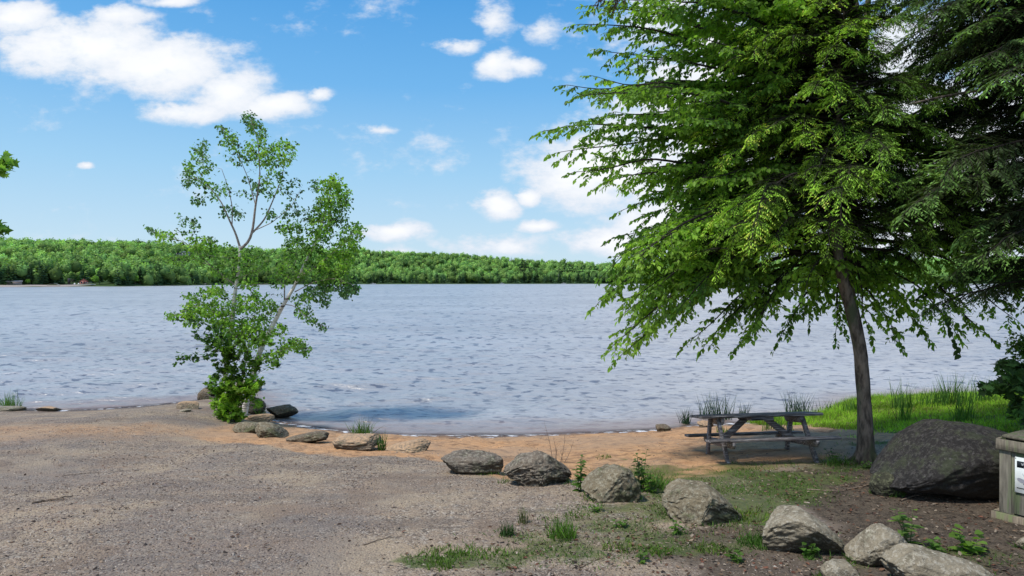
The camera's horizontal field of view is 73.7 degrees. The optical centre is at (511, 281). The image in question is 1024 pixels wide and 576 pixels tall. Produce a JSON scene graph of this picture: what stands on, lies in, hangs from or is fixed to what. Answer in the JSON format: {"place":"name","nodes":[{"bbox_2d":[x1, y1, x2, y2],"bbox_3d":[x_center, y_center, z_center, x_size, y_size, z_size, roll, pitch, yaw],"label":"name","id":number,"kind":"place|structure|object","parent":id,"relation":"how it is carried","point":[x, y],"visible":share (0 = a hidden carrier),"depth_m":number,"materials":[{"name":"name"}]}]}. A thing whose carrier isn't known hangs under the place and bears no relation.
{"place":"outdoors","nodes":[
{"label":"outdoors","id":0,"kind":"place"},
{"bbox_2d":[0,411,1016,575],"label":"gravel","id":1,"kind":"structure","parent":0,"point":[194,522],"depth_m":6.97,"materials":[{"name":"gravel"}]},
{"bbox_2d":[0,284,1023,437],"bbox_3d":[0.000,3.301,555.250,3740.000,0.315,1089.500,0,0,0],"label":"lake water","id":2,"kind":"structure","parent":0,"point":[513,359],"depth_m":29.10,"materials":[{"name":"liquid"}]},
{"bbox_2d":[200,386,214,395],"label":"boulder","id":3,"kind":"object","parent":2,"relation":"in","point":[206,391],"visible":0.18,"depth_m":19.45,"materials":[{"name":"stone"}]},
{"bbox_2d":[266,404,298,417],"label":"boulder","id":4,"kind":"object","parent":2,"relation":"in","point":[285,410],"visible":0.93,"depth_m":16.66,"materials":[{"name":"stone"}]},
{"bbox_2d":[0,257,1023,575],"bbox_3d":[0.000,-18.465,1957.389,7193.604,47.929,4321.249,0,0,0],"label":"ground","id":5,"kind":"structure","parent":0,"point":[426,521],"depth_m":7.39,"materials":[{"name":"sand"}]},
{"bbox_2d":[1,264,12,283],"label":"conifer tree","id":6,"kind":"object","parent":5,"relation":"on","point":[9,276],"visible":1,"depth_m":430.95,"materials":[{"name":"green plant"}]},
{"bbox_2d":[0,150,19,238],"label":"leafy tree","id":7,"kind":"object","parent":5,"relation":"on","point":[7,163],"visible":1,"depth_m":3.19,"materials":[{"name":"green plant"}]},
{"bbox_2d":[0,389,22,405],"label":"grass tuft","id":8,"kind":"object","parent":5,"relation":"on","point":[8,402],"visible":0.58,"depth_m":17.89,"materials":[{"name":"plant"}]},
{"bbox_2d":[0,406,26,410],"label":"boulder","id":9,"kind":"object","parent":5,"relation":"on","point":[11,408],"visible":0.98,"depth_m":17.24,"materials":[{"name":"stone"}]},
{"bbox_2d":[6,281,22,284],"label":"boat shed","id":10,"kind":"object","parent":5,"relation":"on","point":[15,282],"visible":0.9,"depth_m":432.25,"materials":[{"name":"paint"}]},
{"bbox_2d":[24,266,34,283],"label":"conifer tree","id":11,"kind":"object","parent":5,"relation":"on","point":[30,275],"visible":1,"depth_m":442.98,"materials":[{"name":"green plant"}]},
{"bbox_2d":[35,261,46,282],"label":"conifer tree","id":12,"kind":"object","parent":5,"relation":"on","point":[41,271],"visible":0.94,"depth_m":449.26,"materials":[{"name":"green plant"}]},
{"bbox_2d":[36,406,61,411],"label":"boulder","id":13,"kind":"object","parent":5,"relation":"on","point":[49,408],"visible":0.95,"depth_m":17.31,"materials":[{"name":"stone"}]},
{"bbox_2d":[32,495,72,503],"bbox_3d":[-5.181,2.449,7.701,0.319,0.061,0.303,0,0,-13],"label":"stick","id":14,"kind":"object","parent":5,"relation":"on","point":[50,499],"visible":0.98,"depth_m":7.62,"materials":[{"name":"wood"}]},
{"bbox_2d":[67,278,74,283],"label":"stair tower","id":15,"kind":"structure","parent":5,"relation":"on","point":[69,281],"depth_m":463.00,"materials":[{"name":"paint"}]},
{"bbox_2d":[80,279,87,283],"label":"cabin","id":16,"kind":"object","parent":5,"relation":"on","point":[83,281],"visible":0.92,"depth_m":461.65,"materials":[{"name":"paint"}]},
{"bbox_2d":[91,276,98,283],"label":"leafy tree","id":17,"kind":"object","parent":5,"relation":"on","point":[95,279],"visible":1,"depth_m":468.09,"materials":[{"name":"green plant"}]},
{"bbox_2d":[97,269,103,283],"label":"conifer tree","id":18,"kind":"object","parent":5,"relation":"on","point":[100,276],"visible":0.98,"depth_m":473.38,"materials":[{"name":"green plant"}]},
{"bbox_2d":[137,269,142,280],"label":"conifer tree","id":19,"kind":"object","parent":5,"relation":"on","point":[140,274],"visible":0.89,"depth_m":505.81,"materials":[{"name":"green plant"}]},
{"bbox_2d":[176,251,189,260],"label":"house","id":20,"kind":"structure","parent":5,"relation":"on","point":[182,254],"depth_m":787.91,"materials":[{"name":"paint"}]},
{"bbox_2d":[179,409,191,411],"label":"boulder","id":21,"kind":"object","parent":5,"relation":"on","point":[185,410],"visible":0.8,"depth_m":15.35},
{"bbox_2d":[176,401,198,408],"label":"boulder","id":22,"kind":"object","parent":5,"relation":"on","point":[187,405],"visible":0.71,"depth_m":15.86,"materials":[{"name":"stone"}]},
{"bbox_2d":[197,391,210,399],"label":"boulder","id":23,"kind":"object","parent":5,"relation":"on","point":[201,395],"visible":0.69,"depth_m":18.76,"materials":[{"name":"stone"}]},
{"bbox_2d":[143,110,304,412],"bbox_3d":[-6.705,-0.432,15.965,3.880,7.250,1.330,0,0,0],"label":"birch tree","id":24,"kind":"object","parent":5,"relation":"on","point":[242,331],"visible":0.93,"depth_m":15.85,"materials":[{"name":"green plant"}]},
{"bbox_2d":[172,307,280,422],"bbox_3d":[-6.216,1.832,14.833,2.405,2.573,0.969,0,0,0],"label":"maple shrub","id":25,"kind":"object","parent":5,"relation":"on","point":[226,405],"visible":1,"depth_m":14.77,"materials":[{"name":"green plant"}]},
{"bbox_2d":[232,421,257,432],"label":"boulder","id":26,"kind":"object","parent":5,"relation":"on","point":[245,427],"visible":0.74,"depth_m":13.49,"materials":[{"name":"stone"}]},
{"bbox_2d":[248,398,265,414],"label":"boulder","id":27,"kind":"object","parent":5,"relation":"on","point":[250,410],"visible":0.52,"depth_m":16.45,"materials":[{"name":"stone"}]},
{"bbox_2d":[245,414,274,421],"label":"boulder","id":28,"kind":"object","parent":5,"relation":"on","point":[262,417],"visible":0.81,"depth_m":15.59,"materials":[{"name":"stone"}]},
{"bbox_2d":[255,422,288,437],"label":"boulder","id":29,"kind":"object","parent":5,"relation":"on","point":[267,430],"visible":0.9,"depth_m":12.79,"materials":[{"name":"stone"}]},
{"bbox_2d":[242,173,367,415],"bbox_3d":[-4.854,0.322,15.918,2.978,5.834,1.344,0,0,0],"label":"birch tree","id":30,"kind":"object","parent":5,"relation":"on","point":[328,273],"visible":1,"depth_m":15.79,"materials":[{"name":"green plant"}]},
{"bbox_2d":[286,431,328,442],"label":"boulder","id":31,"kind":"object","parent":5,"relation":"on","point":[314,436],"visible":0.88,"depth_m":11.96,"materials":[{"name":"stone"}]},
{"bbox_2d":[332,433,381,450],"bbox_3d":[-2.573,2.675,11.388,0.806,0.268,0.642,0,0,0],"label":"boulder","id":32,"kind":"object","parent":5,"relation":"on","point":[358,441],"visible":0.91,"depth_m":11.15,"materials":[{"name":"stone"}]},
{"bbox_2d":[345,414,379,433],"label":"grass tuft","id":33,"kind":"object","parent":5,"relation":"on","point":[366,429],"visible":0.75,"depth_m":13.58,"materials":[{"name":"plant"}]},
{"bbox_2d":[376,432,387,450],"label":"grass tuft","id":34,"kind":"object","parent":5,"relation":"on","point":[382,446],"visible":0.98,"depth_m":11.25,"materials":[{"name":"plant"}]},
{"bbox_2d":[363,536,401,544],"bbox_3d":[-1.170,2.317,6.128,0.383,0.025,0.055,0,0,-41],"label":"stick","id":35,"kind":"object","parent":5,"relation":"on","point":[380,539],"visible":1,"depth_m":6.14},
{"bbox_2d":[389,272,393,282],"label":"conifer tree","id":36,"kind":"object","parent":5,"relation":"on","point":[391,279],"visible":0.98,"depth_m":872.16,"materials":[{"name":"green plant"}]},
{"bbox_2d":[386,438,430,452],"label":"boulder","id":37,"kind":"object","parent":5,"relation":"on","point":[417,445],"visible":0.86,"depth_m":11.07,"materials":[{"name":"stone"}]},
{"bbox_2d":[422,556,454,571],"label":"grass tuft","id":38,"kind":"object","parent":5,"relation":"on","point":[449,565],"visible":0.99,"depth_m":5.47,"materials":[{"name":"plant"}]},
{"bbox_2d":[418,542,509,561],"bbox_3d":[-0.415,2.281,5.784,0.798,0.096,0.394,0,0,0],"label":"grass tuft","id":39,"kind":"object","parent":5,"relation":"on","point":[496,551],"visible":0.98,"depth_m":5.77,"materials":[{"name":"plant"}]},
{"bbox_2d":[441,449,503,473],"bbox_3d":[-0.530,2.460,9.132,0.851,0.361,0.450,0,0,0],"label":"boulder","id":40,"kind":"object","parent":5,"relation":"on","point":[464,461],"visible":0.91,"depth_m":8.98,"materials":[{"name":"stone"}]},
{"bbox_2d":[496,519,516,536],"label":"grass tuft","id":41,"kind":"object","parent":5,"relation":"on","point":[503,533],"visible":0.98,"depth_m":6.31,"materials":[{"name":"plant"}]},
{"bbox_2d":[0,237,1023,285],"bbox_3d":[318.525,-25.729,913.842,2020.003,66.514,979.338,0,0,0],"label":"wood","id":42,"kind":"object","parent":5,"relation":"on","point":[76,260],"visible":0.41,"depth_m":773.74,"materials":[{"name":"green plant"}]},
{"bbox_2d":[5,431,1023,575],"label":"leaf litter","id":43,"kind":"object","parent":5,"relation":"on","point":[701,565],"visible":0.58,"depth_m":6.15,"materials":[{"name":"plant"}]},
{"bbox_2d":[517,506,530,523],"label":"grass tuft","id":44,"kind":"object","parent":5,"relation":"on","point":[523,516],"visible":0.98,"depth_m":6.70,"materials":[{"name":"plant"}]},
{"bbox_2d":[520,260,529,267],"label":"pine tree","id":45,"kind":"object","parent":5,"relation":"on","point":[522,262],"visible":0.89,"depth_m":1059.83,"materials":[{"name":"green plant"}]},
{"bbox_2d":[527,264,533,282],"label":"conifer tree","id":46,"kind":"object","parent":5,"relation":"on","point":[530,278],"visible":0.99,"depth_m":947.20,"materials":[{"name":"green plant"}]},
{"bbox_2d":[533,269,538,282],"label":"conifer tree","id":47,"kind":"object","parent":5,"relation":"on","point":[536,276],"visible":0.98,"depth_m":948.54,"materials":[{"name":"green plant"}]},
{"bbox_2d":[503,450,571,486],"bbox_3d":[0.313,2.339,8.398,0.857,0.505,0.572,0,0,0],"label":"boulder","id":48,"kind":"object","parent":5,"relation":"on","point":[536,468],"visible":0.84,"depth_m":8.23,"materials":[{"name":"stone"}]},
{"bbox_2d":[542,422,572,462],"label":"dry stalks","id":49,"kind":"object","parent":5,"relation":"on","point":[556,448],"visible":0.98,"depth_m":9.77,"materials":[{"name":"plant"}]},
{"bbox_2d":[544,512,580,541],"bbox_3d":[0.449,2.216,6.212,0.361,0.253,0.396,0,0,0],"label":"grass tuft","id":50,"kind":"object","parent":5,"relation":"on","point":[561,531],"visible":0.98,"depth_m":6.16,"materials":[{"name":"plant"}]},
{"bbox_2d":[566,264,573,272],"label":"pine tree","id":51,"kind":"object","parent":5,"relation":"on","point":[570,267],"visible":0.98,"depth_m":1049.42,"materials":[{"name":"green plant"}]},
{"bbox_2d":[562,508,589,520],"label":"grass tuft","id":52,"kind":"object","parent":5,"relation":"on","point":[575,515],"visible":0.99,"depth_m":6.84,"materials":[{"name":"plant"}]},
{"bbox_2d":[571,454,586,491],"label":"weed plant","id":53,"kind":"object","parent":5,"relation":"on","point":[580,478],"visible":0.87,"depth_m":7.86,"materials":[{"name":"green plant"}]},
{"bbox_2d":[588,502,602,512],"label":"weed plant","id":54,"kind":"object","parent":5,"relation":"on","point":[596,509],"visible":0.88,"depth_m":6.97,"materials":[{"name":"green plant"}]},
{"bbox_2d":[597,453,610,459],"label":"grass tuft","id":55,"kind":"object","parent":5,"relation":"on","point":[607,456],"visible":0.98,"depth_m":10.23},
{"bbox_2d":[581,464,640,502],"bbox_3d":[1.077,2.247,7.477,0.626,0.459,0.478,0,0,0],"label":"boulder","id":56,"kind":"object","parent":5,"relation":"on","point":[608,483],"visible":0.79,"depth_m":7.29,"materials":[{"name":"stone"}]},
{"bbox_2d":[612,517,627,527],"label":"weed plant","id":57,"kind":"object","parent":5,"relation":"on","point":[621,523],"visible":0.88,"depth_m":6.41,"materials":[{"name":"green plant"}]},
{"bbox_2d":[601,535,639,553],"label":"grass tuft","id":58,"kind":"object","parent":5,"relation":"on","point":[618,547],"visible":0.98,"depth_m":5.83,"materials":[{"name":"plant"}]},
{"bbox_2d":[631,449,651,491],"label":"weed plant","id":59,"kind":"object","parent":5,"relation":"on","point":[638,474],"visible":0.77,"depth_m":7.89,"materials":[{"name":"green plant"}]},
{"bbox_2d":[635,549,650,563],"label":"weed plant","id":60,"kind":"object","parent":5,"relation":"on","point":[641,556],"visible":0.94,"depth_m":5.52,"materials":[{"name":"green plant"}]},
{"bbox_2d":[640,468,663,492],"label":"weed plant","id":61,"kind":"object","parent":5,"relation":"on","point":[651,483],"visible":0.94,"depth_m":7.78,"materials":[{"name":"green plant"}]},
{"bbox_2d":[635,471,677,491],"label":"grass tuft","id":62,"kind":"object","parent":5,"relation":"on","point":[662,483],"visible":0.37,"depth_m":8.08,"materials":[{"name":"plant"}]},
{"bbox_2d":[640,541,674,557],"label":"grass tuft","id":63,"kind":"object","parent":5,"relation":"on","point":[658,553],"visible":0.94,"depth_m":5.69,"materials":[{"name":"plant"}]},
{"bbox_2d":[656,424,670,431],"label":"boulder","id":64,"kind":"object","parent":5,"relation":"on","point":[662,427],"visible":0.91,"depth_m":14.46,"materials":[{"name":"stone"}]},
{"bbox_2d":[668,516,687,534],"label":"weed plant","id":65,"kind":"object","parent":5,"relation":"on","point":[675,528],"visible":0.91,"depth_m":6.22,"materials":[{"name":"green plant"}]},
{"bbox_2d":[676,407,692,426],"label":"reed clump","id":66,"kind":"object","parent":5,"relation":"on","point":[686,421],"visible":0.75,"depth_m":15.84,"materials":[{"name":"green plant"}]},
{"bbox_2d":[662,478,741,525],"bbox_3d":[1.851,2.225,6.798,0.743,0.451,0.591,0,0,-26],"label":"boulder","id":67,"kind":"object","parent":5,"relation":"on","point":[696,502],"visible":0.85,"depth_m":6.60,"materials":[{"name":"stone"}]},
{"bbox_2d":[697,420,712,427],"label":"boulder","id":68,"kind":"object","parent":5,"relation":"on","point":[702,423],"visible":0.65,"depth_m":15.17,"materials":[{"name":"stone"}]},
{"bbox_2d":[400,440,1023,575],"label":"sparse grass","id":69,"kind":"structure","parent":5,"relation":"on","point":[741,490],"depth_m":6.48,"materials":[{"name":"plant"}]},
{"bbox_2d":[693,536,732,555],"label":"grass tuft","id":70,"kind":"object","parent":5,"relation":"on","point":[714,544],"visible":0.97,"depth_m":5.77,"materials":[{"name":"plant"}]},
{"bbox_2d":[697,392,737,422],"bbox_3d":[4.963,2.997,16.471,1.088,0.823,0.965,0,0,0],"label":"reed clump","id":71,"kind":"object","parent":5,"relation":"on","point":[713,409],"visible":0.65,"depth_m":16.42,"materials":[{"name":"green plant"}]},
{"bbox_2d":[723,547,743,563],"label":"weed plant","id":72,"kind":"object","parent":5,"relation":"on","point":[736,558],"visible":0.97,"depth_m":5.54,"materials":[{"name":"green plant"}]},
{"bbox_2d":[739,400,750,412],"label":"reed clump","id":73,"kind":"object","parent":5,"relation":"on","point":[741,411],"visible":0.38,"depth_m":16.57,"materials":[{"name":"green plant"}]},
{"bbox_2d":[735,527,767,549],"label":"grass tuft","id":74,"kind":"object","parent":5,"relation":"on","point":[749,540],"visible":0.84,"depth_m":5.91,"materials":[{"name":"plant"}]},
{"bbox_2d":[733,503,772,524],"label":"grass tuft","id":75,"kind":"object","parent":5,"relation":"on","point":[749,514],"visible":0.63,"depth_m":6.75,"materials":[{"name":"plant"}]},
{"bbox_2d":[684,411,841,463],"bbox_3d":[3.611,2.384,10.045,1.770,0.860,1.600,-2,-9,1],"label":"picnic table","id":76,"kind":"object","parent":5,"relation":"on","point":[780,433],"visible":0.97,"depth_m":9.79,"materials":[{"name":"grey wood"}]},
{"bbox_2d":[529,0,1023,372],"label":"broadleaf tree","id":77,"kind":"object","parent":5,"relation":"on","point":[683,225],"visible":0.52,"depth_m":9.77,"materials":[{"name":"green plant"}]},
{"bbox_2d":[762,418,793,430],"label":"rush tuft","id":78,"kind":"object","parent":5,"relation":"on","point":[767,426],"visible":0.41,"depth_m":13.16,"materials":[{"name":"green plant"}]},
{"bbox_2d":[780,390,814,411],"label":"reed clump","id":79,"kind":"object","parent":5,"relation":"on","point":[795,409],"visible":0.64,"depth_m":16.65,"materials":[{"name":"green plant"}]},
{"bbox_2d":[762,505,844,553],"bbox_3d":[2.500,2.171,5.843,0.638,0.440,0.488,0,0,27],"label":"boulder","id":80,"kind":"object","parent":5,"relation":"on","point":[790,528],"visible":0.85,"depth_m":5.70,"materials":[{"name":"stone"}]},
{"bbox_2d":[592,0,1023,322],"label":"hemlock tree","id":81,"kind":"object","parent":5,"relation":"on","point":[989,42],"visible":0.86,"depth_m":8.46,"materials":[{"name":"green plant"}]},
{"bbox_2d":[798,542,819,559],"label":"weed plant","id":82,"kind":"object","parent":5,"relation":"on","point":[807,553],"visible":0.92,"depth_m":5.61,"materials":[{"name":"green plant"}]},
{"bbox_2d":[807,489,846,490],"bbox_3d":[3.593,2.379,7.777,0.432,0.026,0.068,0,0,10],"label":"root","id":83,"kind":"object","parent":5,"relation":"on","point":[827,490],"visible":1,"depth_m":7.76,"materials":[{"name":"wood"}]},
{"bbox_2d":[824,448,841,463],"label":"weed plant","id":84,"kind":"object","parent":5,"relation":"on","point":[832,456],"visible":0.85,"depth_m":9.32,"materials":[{"name":"green plant"}]},
{"bbox_2d":[663,0,1004,464],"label":"hemlock tree","id":85,"kind":"object","parent":5,"relation":"on","point":[879,141],"visible":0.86,"depth_m":8.93,"materials":[{"name":"green plant"}]},
{"bbox_2d":[819,454,857,467],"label":"grass tuft","id":86,"kind":"object","parent":5,"relation":"on","point":[838,463],"visible":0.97,"depth_m":9.15,"materials":[{"name":"plant"}]},
{"bbox_2d":[820,559,859,575],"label":"boulder","id":87,"kind":"object","parent":5,"relation":"on","point":[837,567],"visible":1,"depth_m":5.03,"materials":[{"name":"stone"}]},
{"bbox_2d":[836,398,856,411],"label":"rush tuft","id":88,"kind":"object","parent":5,"relation":"on","point":[852,407],"visible":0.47,"depth_m":15.54,"materials":[{"name":"green plant"}]},
{"bbox_2d":[846,484,868,489],"bbox_3d":[4.313,2.368,8.036,1.107,0.038,0.043,0,0,-26],"label":"root","id":89,"kind":"object","parent":5,"relation":"on","point":[857,487],"visible":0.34,"depth_m":7.85,"materials":[{"name":"wood"}]},
{"bbox_2d":[861,461,871,467],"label":"weed plant","id":90,"kind":"object","parent":5,"relation":"on","point":[865,465],"visible":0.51,"depth_m":8.85,"materials":[{"name":"green plant"}]},
{"bbox_2d":[844,523,906,566],"bbox_3d":[2.949,2.155,5.508,0.461,0.402,0.395,0,0,0],"label":"boulder","id":91,"kind":"object","parent":5,"relation":"on","point":[870,545],"visible":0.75,"depth_m":5.41,"materials":[{"name":"stone"}]},
{"bbox_2d":[869,472,903,496],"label":"boulder","id":92,"kind":"object","parent":5,"relation":"on","point":[880,483],"visible":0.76,"depth_m":7.47,"materials":[{"name":"stone"}]},
{"bbox_2d":[885,377,916,409],"bbox_3d":[8.460,2.439,14.845,0.820,0.807,0.669,0,0,-38],"label":"rush tuft","id":93,"kind":"object","parent":5,"relation":"on","point":[897,404],"visible":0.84,"depth_m":14.81,"materials":[{"name":"green plant"}]},
{"bbox_2d":[888,398,915,421],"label":"rush tuft","id":94,"kind":"object","parent":5,"relation":"on","point":[902,413],"visible":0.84,"depth_m":13.21,"materials":[{"name":"green plant"}]},
{"bbox_2d":[889,507,923,544],"bbox_3d":[3.401,2.114,5.891,0.247,0.357,0.287,0,0,0],"label":"weed plant","id":95,"kind":"object","parent":5,"relation":"on","point":[900,518],"visible":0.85,"depth_m":5.88,"materials":[{"name":"green plant"}]},
{"bbox_2d":[900,494,924,501],"bbox_3d":[4.312,2.325,7.363,0.481,0.025,0.051,0,0,-30],"label":"root","id":96,"kind":"object","parent":5,"relation":"on","point":[903,499],"visible":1,"depth_m":7.33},
{"bbox_2d":[915,385,948,406],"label":"rush tuft","id":97,"kind":"object","parent":5,"relation":"on","point":[934,399],"visible":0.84,"depth_m":14.57,"materials":[{"name":"green plant"}]},
{"bbox_2d":[879,543,993,575],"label":"boulder","id":98,"kind":"object","parent":5,"relation":"on","point":[905,559],"visible":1,"depth_m":4.91,"materials":[{"name":"stone"}]},
{"bbox_2d":[924,536,948,552],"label":"weed plant","id":99,"kind":"object","parent":5,"relation":"on","point":[934,546],"visible":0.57,"depth_m":5.61,"materials":[{"name":"green plant"}]},
{"bbox_2d":[870,419,1006,500],"bbox_3d":[4.999,1.960,7.665,1.854,0.784,1.350,0,0,0],"label":"boulder","id":100,"kind":"object","parent":5,"relation":"on","point":[950,458],"visible":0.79,"depth_m":7.22,"materials":[{"name":"stone"}]},
{"bbox_2d":[933,369,980,406],"bbox_3d":[9.397,2.261,14.368,0.918,0.830,1.096,0,0,-39],"label":"rush tuft","id":101,"kind":"object","parent":5,"relation":"on","point":[949,399],"visible":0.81,"depth_m":14.39,"materials":[{"name":"green plant"}]},
{"bbox_2d":[946,392,979,421],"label":"rush tuft","id":102,"kind":"object","parent":5,"relation":"on","point":[962,415],"visible":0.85,"depth_m":12.37,"materials":[{"name":"green plant"}]},
{"bbox_2d":[948,523,987,554],"bbox_3d":[3.803,2.159,5.700,0.290,0.255,0.368,0,0,35],"label":"weed plant","id":103,"kind":"object","parent":5,"relation":"on","point":[968,545],"visible":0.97,"depth_m":5.66,"materials":[{"name":"green plant"}]},
{"bbox_2d":[967,375,1001,402],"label":"rush tuft","id":104,"kind":"object","parent":5,"relation":"on","point":[980,398],"visible":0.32,"depth_m":14.76,"materials":[{"name":"green plant"}]},
{"bbox_2d":[976,332,1023,428],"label":"shrub","id":105,"kind":"object","parent":5,"relation":"on","point":[1009,382],"visible":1,"depth_m":8.79,"materials":[{"name":"green plant"}]},
{"bbox_2d":[991,430,1023,524],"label":"wooden bin","id":106,"kind":"object","parent":5,"relation":"on","point":[1010,446],"visible":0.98,"depth_m":6.52,"materials":[{"name":"paint"}]},
{"bbox_2d":[1016,537,1023,549],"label":"boulder","id":107,"kind":"object","parent":5,"relation":"on","point":[1019,542],"visible":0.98,"depth_m":5.72,"materials":[{"name":"stone"}]},
{"bbox_2d":[0,0,1023,265],"label":"sky","id":108,"kind":"structure","parent":0,"point":[428,111],"materials":[{"name":"blue"}]},
{"bbox_2d":[747,389,1023,437],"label":"lawn grass","id":109,"kind":"structure","parent":0,"point":[878,401],"depth_m":13.99,"materials":[{"name":"plant"}]}
]}

